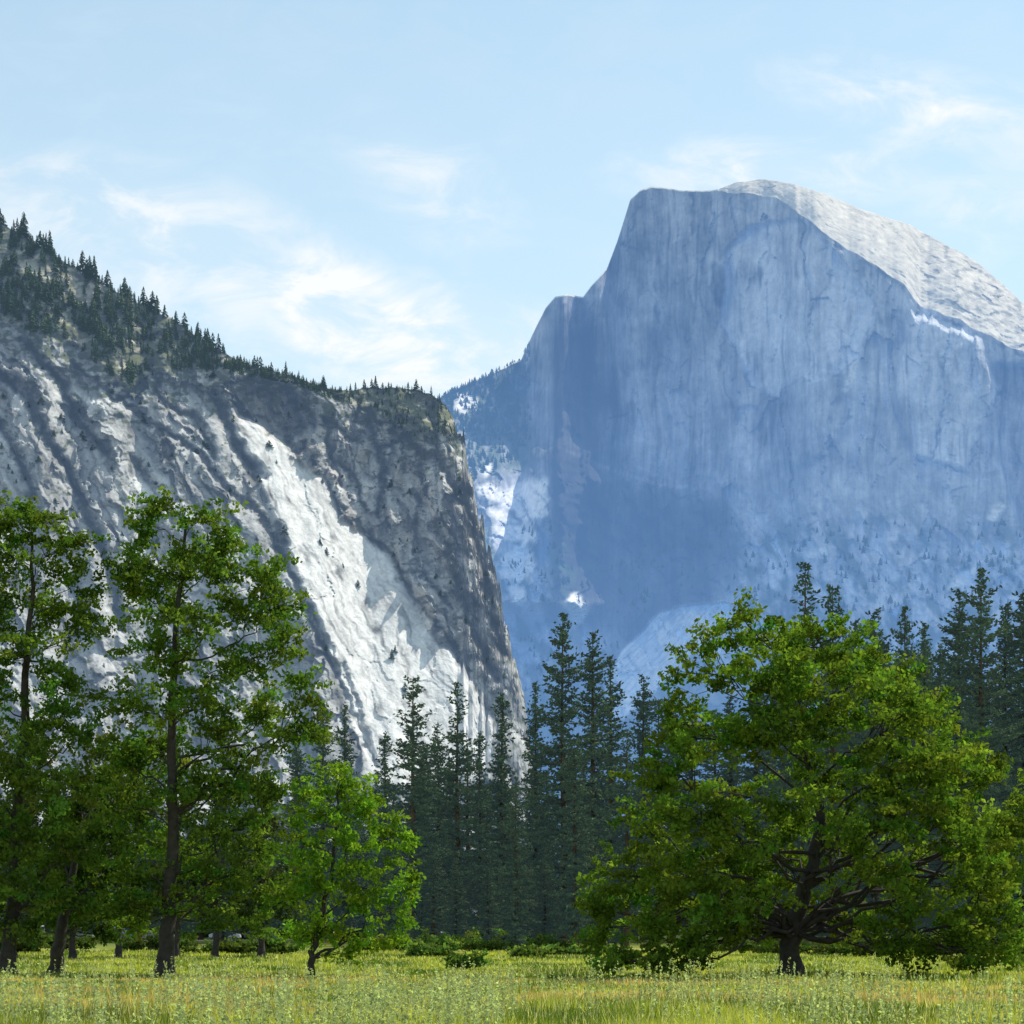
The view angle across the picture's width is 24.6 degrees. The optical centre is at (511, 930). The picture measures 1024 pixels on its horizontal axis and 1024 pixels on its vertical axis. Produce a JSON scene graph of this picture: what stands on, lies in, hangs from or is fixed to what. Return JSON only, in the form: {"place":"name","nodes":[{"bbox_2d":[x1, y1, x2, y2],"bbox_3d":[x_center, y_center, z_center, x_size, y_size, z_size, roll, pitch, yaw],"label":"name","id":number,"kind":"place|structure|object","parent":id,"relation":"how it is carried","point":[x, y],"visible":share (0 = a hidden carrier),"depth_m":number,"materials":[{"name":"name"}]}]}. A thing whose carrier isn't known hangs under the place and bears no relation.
{"place":"outdoors","nodes":[
{"label":"outdoors","id":0,"kind":"place"},
{"bbox_2d":[244,931,275,938],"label":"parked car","id":1,"kind":"object","parent":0,"point":[257,937],"visible":0.25,"depth_m":335.15,"materials":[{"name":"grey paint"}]},
{"bbox_2d":[0,225,533,932],"bbox_3d":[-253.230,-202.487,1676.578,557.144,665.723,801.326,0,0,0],"label":"granite cliff","id":2,"kind":"structure","parent":0,"point":[420,625],"depth_m":1629.48,"materials":[{"name":"grey stone"}]},
{"bbox_2d":[0,208,441,403],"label":"ridgeline pines","id":3,"kind":"object","parent":2,"relation":"on","point":[49,245],"visible":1,"depth_m":1651.33,"materials":[{"name":"green plant"}]},
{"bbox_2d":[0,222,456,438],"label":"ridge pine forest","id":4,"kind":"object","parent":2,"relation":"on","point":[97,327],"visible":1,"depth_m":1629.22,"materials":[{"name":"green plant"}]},
{"bbox_2d":[0,365,506,710],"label":"cliff ledge pines","id":5,"kind":"object","parent":2,"relation":"on","point":[206,445],"visible":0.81,"depth_m":1610.79,"materials":[{"name":"green plant"}]},
{"bbox_2d":[281,525,407,691],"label":"conifer trees","id":6,"kind":"object","parent":2,"relation":"on","point":[391,652],"visible":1,"depth_m":1642.26,"materials":[{"name":"green plant"}]},
{"bbox_2d":[0,933,983,994],"bbox_3d":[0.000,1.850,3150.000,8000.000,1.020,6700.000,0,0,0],"label":"meadow ground","id":7,"kind":"structure","parent":0,"point":[109,946],"depth_m":275.03,"materials":[{"name":"green plant"}]},
{"bbox_2d":[0,927,52,953],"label":"shrub","id":8,"kind":"object","parent":7,"relation":"on","point":[22,946],"visible":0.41,"depth_m":219.54,"materials":[{"name":"green plant"}]},
{"bbox_2d":[0,703,72,958],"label":"valley oak tree","id":9,"kind":"object","parent":7,"relation":"on","point":[26,805],"visible":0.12,"depth_m":189.14,"materials":[{"name":"green plant"}]},
{"bbox_2d":[34,925,81,938],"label":"shrub","id":10,"kind":"object","parent":7,"relation":"on","point":[42,931],"visible":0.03,"depth_m":358.11,"materials":[{"name":"green plant"}]},
{"bbox_2d":[0,489,130,974],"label":"black oak tree","id":11,"kind":"object","parent":7,"relation":"on","point":[13,894],"visible":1,"depth_m":112.23,"materials":[{"name":"green plant"}]},
{"bbox_2d":[42,931,100,949],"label":"shrub","id":12,"kind":"object","parent":7,"relation":"on","point":[85,942],"visible":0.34,"depth_m":239.67,"materials":[{"name":"green plant"}]},
{"bbox_2d":[27,765,126,958],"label":"valley oak tree","id":13,"kind":"object","parent":7,"relation":"on","point":[72,951],"visible":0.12,"depth_m":189.72,"materials":[{"name":"green plant"}]},
{"bbox_2d":[31,741,162,974],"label":"leaning oak tree","id":14,"kind":"object","parent":7,"relation":"on","point":[58,926],"visible":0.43,"depth_m":119.90,"materials":[{"name":"green plant"}]},
{"bbox_2d":[54,714,188,957],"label":"valley oak tree","id":15,"kind":"object","parent":7,"relation":"on","point":[118,948],"visible":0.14,"depth_m":189.77,"materials":[{"name":"green plant"}]},
{"bbox_2d":[82,928,183,939],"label":"shrub","id":16,"kind":"object","parent":7,"relation":"on","point":[123,929],"visible":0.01,"depth_m":360.19,"materials":[{"name":"green plant"}]},
{"bbox_2d":[121,925,201,950],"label":"shrub","id":17,"kind":"object","parent":7,"relation":"on","point":[137,943],"visible":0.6,"depth_m":229.64,"materials":[{"name":"green plant"}]},
{"bbox_2d":[130,707,217,956],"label":"valley oak tree","id":18,"kind":"object","parent":7,"relation":"on","point":[182,825],"visible":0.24,"depth_m":189.60,"materials":[{"name":"green plant"}]},
{"bbox_2d":[122,924,249,939],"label":"shrub","id":19,"kind":"object","parent":7,"relation":"on","point":[207,935],"visible":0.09,"depth_m":358.73,"materials":[{"name":"green plant"}]},
{"bbox_2d":[74,485,340,977],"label":"black oak tree","id":20,"kind":"object","parent":7,"relation":"on","point":[174,611],"visible":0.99,"depth_m":114.76,"materials":[{"name":"green plant"}]},
{"bbox_2d":[161,772,270,957],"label":"valley oak tree","id":21,"kind":"object","parent":7,"relation":"on","point":[215,949],"visible":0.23,"depth_m":189.83,"materials":[{"name":"green plant"}]},
{"bbox_2d":[180,936,256,954],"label":"shrub","id":22,"kind":"object","parent":7,"relation":"on","point":[238,946],"visible":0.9,"depth_m":209.68,"materials":[{"name":"green plant"}]},
{"bbox_2d":[213,755,321,956],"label":"valley oak tree","id":23,"kind":"object","parent":7,"relation":"on","point":[243,909],"visible":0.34,"depth_m":189.68,"materials":[{"name":"green plant"}]},
{"bbox_2d":[246,935,304,953],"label":"shrub","id":24,"kind":"object","parent":7,"relation":"on","point":[272,946],"visible":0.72,"depth_m":214.41,"materials":[{"name":"green plant"}]},
{"bbox_2d":[275,741,317,926],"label":"pine tree","id":25,"kind":"object","parent":7,"relation":"on","point":[296,760],"visible":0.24,"depth_m":319.68,"materials":[{"name":"green plant"}]},
{"bbox_2d":[255,929,341,938],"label":"shrub","id":26,"kind":"object","parent":7,"relation":"on","point":[282,932],"visible":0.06,"depth_m":359.48,"materials":[{"name":"green plant"}]},
{"bbox_2d":[291,703,354,942],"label":"pine tree","id":27,"kind":"object","parent":7,"relation":"on","point":[324,751],"visible":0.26,"depth_m":299.62,"materials":[{"name":"green plant"}]},
{"bbox_2d":[262,754,425,976],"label":"maple tree","id":28,"kind":"object","parent":7,"relation":"on","point":[365,806],"visible":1,"depth_m":111.42,"materials":[{"name":"green plant"}]},
{"bbox_2d":[326,704,369,939],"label":"pine tree","id":29,"kind":"object","parent":7,"relation":"on","point":[339,911],"visible":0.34,"depth_m":309.67,"materials":[{"name":"green plant"}]},
{"bbox_2d":[358,934,394,951],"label":"shrub","id":30,"kind":"object","parent":7,"relation":"on","point":[368,943],"visible":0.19,"depth_m":229.24,"materials":[{"name":"green plant"}]},
{"bbox_2d":[363,731,405,929],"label":"pine tree","id":31,"kind":"object","parent":7,"relation":"on","point":[383,763],"visible":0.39,"depth_m":289.71,"materials":[{"name":"green plant"}]},
{"bbox_2d":[365,675,458,934],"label":"pine tree","id":32,"kind":"object","parent":7,"relation":"on","point":[418,787],"visible":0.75,"depth_m":249.59,"materials":[{"name":"green plant"}]},
{"bbox_2d":[390,926,460,951],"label":"shrub","id":33,"kind":"object","parent":7,"relation":"on","point":[454,945],"visible":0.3,"depth_m":229.82,"materials":[{"name":"green plant"}]},
{"bbox_2d":[400,939,454,957],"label":"shrub","id":34,"kind":"object","parent":7,"relation":"on","point":[422,948],"visible":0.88,"depth_m":189.54,"materials":[{"name":"green plant"}]},
{"bbox_2d":[409,722,465,934],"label":"pine tree","id":35,"kind":"object","parent":7,"relation":"on","point":[436,801],"visible":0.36,"depth_m":279.62,"materials":[{"name":"green plant"}]},
{"bbox_2d":[427,682,492,933],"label":"pine tree","id":36,"kind":"object","parent":7,"relation":"on","point":[457,838],"visible":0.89,"depth_m":254.64,"materials":[{"name":"green plant"}]},
{"bbox_2d":[422,932,499,950],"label":"shrub","id":37,"kind":"object","parent":7,"relation":"on","point":[457,936],"visible":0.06,"depth_m":239.47,"materials":[{"name":"green plant"}]},
{"bbox_2d":[439,948,497,969],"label":"shrub","id":38,"kind":"object","parent":7,"relation":"on","point":[459,959],"visible":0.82,"depth_m":127.66,"materials":[{"name":"green plant"}]},
{"bbox_2d":[434,931,529,951],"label":"shrub","id":39,"kind":"object","parent":7,"relation":"on","point":[474,943],"visible":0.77,"depth_m":235.50,"materials":[{"name":"green plant"}]},
{"bbox_2d":[461,731,504,930],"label":"pine tree","id":40,"kind":"object","parent":7,"relation":"on","point":[481,811],"visible":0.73,"depth_m":269.67,"materials":[{"name":"green plant"}]},
{"bbox_2d":[460,925,510,948],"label":"shrub","id":41,"kind":"object","parent":7,"relation":"on","point":[500,930],"visible":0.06,"depth_m":249.61,"materials":[{"name":"green plant"}]},
{"bbox_2d":[472,692,530,929],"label":"pine tree","id":42,"kind":"object","parent":7,"relation":"on","point":[499,788],"visible":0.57,"depth_m":299.60,"materials":[{"name":"green plant"}]},
{"bbox_2d":[0,642,1021,950],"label":"pine forest","id":43,"kind":"object","parent":7,"relation":"on","point":[428,912],"visible":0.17,"depth_m":300.76,"materials":[{"name":"green plant"}]},
{"bbox_2d":[492,776,540,948],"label":"pine tree","id":44,"kind":"object","parent":7,"relation":"on","point":[513,920],"visible":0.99,"depth_m":234.72,"materials":[{"name":"green plant"}]},
{"bbox_2d":[505,943,555,957],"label":"shrub","id":45,"kind":"object","parent":7,"relation":"on","point":[528,950],"visible":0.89,"depth_m":184.54,"materials":[{"name":"green plant"}]},
{"bbox_2d":[492,931,571,950],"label":"shrub","id":46,"kind":"object","parent":7,"relation":"on","point":[546,940],"visible":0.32,"depth_m":239.59,"materials":[{"name":"green plant"}]},
{"bbox_2d":[519,681,557,935],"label":"pine tree","id":47,"kind":"object","parent":7,"relation":"on","point":[536,854],"visible":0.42,"depth_m":319.54,"materials":[{"name":"green plant"}]},
{"bbox_2d":[518,612,620,942],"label":"pine tree","id":48,"kind":"object","parent":7,"relation":"on","point":[561,748],"visible":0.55,"depth_m":259.55,"materials":[{"name":"green plant"}]},
{"bbox_2d":[543,736,598,945],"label":"pine tree","id":49,"kind":"object","parent":7,"relation":"on","point":[575,849],"visible":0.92,"depth_m":239.78,"materials":[{"name":"green plant"}]},
{"bbox_2d":[541,942,617,955],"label":"shrub","id":50,"kind":"object","parent":7,"relation":"on","point":[574,949],"visible":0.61,"depth_m":209.48,"materials":[{"name":"green plant"}]},
{"bbox_2d":[557,629,629,939],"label":"pine tree","id":51,"kind":"object","parent":7,"relation":"on","point":[592,733],"visible":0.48,"depth_m":284.54,"materials":[{"name":"green plant"}]},
{"bbox_2d":[584,654,642,942],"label":"pine tree","id":52,"kind":"object","parent":7,"relation":"on","point":[617,737],"visible":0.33,"depth_m":299.57,"materials":[{"name":"green plant"}]},
{"bbox_2d":[591,730,653,947],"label":"pine tree","id":53,"kind":"object","parent":7,"relation":"on","point":[624,790],"visible":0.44,"depth_m":249.74,"materials":[{"name":"green plant"}]},
{"bbox_2d":[615,674,666,941],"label":"pine tree","id":54,"kind":"object","parent":7,"relation":"on","point":[643,705],"visible":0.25,"depth_m":309.61,"materials":[{"name":"green plant"}]},
{"bbox_2d":[686,937,764,952],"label":"shrub","id":55,"kind":"object","parent":7,"relation":"on","point":[726,949],"visible":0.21,"depth_m":219.56,"materials":[{"name":"green plant"}]},
{"bbox_2d":[566,586,1023,976],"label":"oak tree","id":56,"kind":"object","parent":7,"relation":"on","point":[738,901],"visible":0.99,"depth_m":109.44,"materials":[{"name":"green plant"}]},
{"bbox_2d":[755,561,840,943],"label":"pine tree","id":57,"kind":"object","parent":7,"relation":"on","point":[805,845],"visible":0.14,"depth_m":229.86,"materials":[{"name":"green plant"}]},
{"bbox_2d":[751,939,861,954],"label":"shrub","id":58,"kind":"object","parent":7,"relation":"on","point":[804,946],"visible":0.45,"depth_m":209.40,"materials":[{"name":"green plant"}]},
{"bbox_2d":[794,584,884,935],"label":"pine tree","id":59,"kind":"object","parent":7,"relation":"on","point":[834,749],"visible":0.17,"depth_m":234.72,"materials":[{"name":"green plant"}]},
{"bbox_2d":[828,618,885,932],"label":"pine tree","id":60,"kind":"object","parent":7,"relation":"on","point":[850,743],"visible":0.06,"depth_m":269.60,"materials":[{"name":"green plant"}]},
{"bbox_2d":[838,605,897,932],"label":"pine tree","id":61,"kind":"object","parent":7,"relation":"on","point":[873,896],"visible":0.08,"depth_m":249.53,"materials":[{"name":"green plant"}]},
{"bbox_2d":[854,605,936,938],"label":"pine tree","id":62,"kind":"object","parent":7,"relation":"on","point":[907,628],"visible":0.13,"depth_m":244.72,"materials":[{"name":"green plant"}]},
{"bbox_2d":[838,929,982,955],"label":"shrub","id":63,"kind":"object","parent":7,"relation":"on","point":[858,951],"visible":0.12,"depth_m":199.52,"materials":[{"name":"green plant"}]},
{"bbox_2d":[908,621,950,928],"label":"pine tree","id":64,"kind":"object","parent":7,"relation":"on","point":[924,643],"visible":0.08,"depth_m":259.78,"materials":[{"name":"green plant"}]},
{"bbox_2d":[912,643,953,936],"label":"pine tree","id":65,"kind":"object","parent":7,"relation":"on","point":[939,655],"visible":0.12,"depth_m":239.74,"materials":[{"name":"green plant"}]},
{"bbox_2d":[910,932,1006,955],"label":"shrub","id":66,"kind":"object","parent":7,"relation":"on","point":[941,943],"visible":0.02,"depth_m":198.98,"materials":[{"name":"green plant"}]},
{"bbox_2d":[917,587,1010,932],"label":"pine tree","id":67,"kind":"object","parent":7,"relation":"on","point":[955,672],"visible":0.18,"depth_m":229.67,"materials":[{"name":"green plant"}]},
{"bbox_2d":[926,567,1023,938],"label":"pine tree","id":68,"kind":"object","parent":7,"relation":"on","point":[975,691],"visible":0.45,"depth_m":224.59,"materials":[{"name":"green plant"}]},
{"bbox_2d":[973,601,1023,937],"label":"pine tree","id":69,"kind":"object","parent":7,"relation":"on","point":[1005,671],"visible":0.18,"depth_m":234.69,"materials":[{"name":"green plant"}]},
{"bbox_2d":[982,933,1023,956],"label":"shrub","id":70,"kind":"object","parent":7,"relation":"on","point":[1002,945],"visible":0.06,"depth_m":189.64,"materials":[{"name":"green plant"}]},
{"bbox_2d":[994,590,1023,927],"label":"pine tree","id":71,"kind":"object","parent":7,"relation":"on","point":[1017,755],"visible":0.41,"depth_m":229.63,"materials":[{"name":"green plant"}]},
{"bbox_2d":[995,629,1023,929],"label":"pine tree","id":72,"kind":"object","parent":7,"relation":"on","point":[1022,694],"visible":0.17,"depth_m":229.58,"materials":[{"name":"green plant"}]},
{"bbox_2d":[0,949,1023,1023],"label":"meadow grass","id":73,"kind":"structure","parent":0,"point":[543,1008],"depth_m":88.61,"materials":[{"name":"green plant"}]},
{"bbox_2d":[0,0,1023,397],"label":"sky","id":74,"kind":"structure","parent":0,"point":[396,192],"materials":[{"name":"blue"}]},
{"bbox_2d":[440,179,1023,902],"bbox_3d":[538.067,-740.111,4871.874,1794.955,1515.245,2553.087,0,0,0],"label":"granite dome mountain","id":75,"kind":"structure","parent":0,"point":[762,363],"depth_m":4303.94,"materials":[{"name":"grey stone"}]},
{"bbox_2d":[437,343,1022,691],"bbox_3d":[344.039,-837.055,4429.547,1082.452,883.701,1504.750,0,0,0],"label":"hazy valley forest","id":76,"kind":"object","parent":75,"relation":"on","point":[450,395],"visible":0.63,"depth_m":4364.87,"materials":[{"name":"plant"}]},
{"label":"road","id":77,"kind":"structure","parent":0,"visible":0},
{"bbox_2d":[76,930,93,937],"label":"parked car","id":78,"kind":"object","parent":77,"relation":"on","point":[81,933],"visible":0.09,"depth_m":335.15,"materials":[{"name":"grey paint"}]},
{"bbox_2d":[209,934,240,939],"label":"parked car","id":79,"kind":"object","parent":77,"relation":"on","point":[237,935],"visible":0.3,"depth_m":335.15,"materials":[{"name":"grey paint"}]}
]}

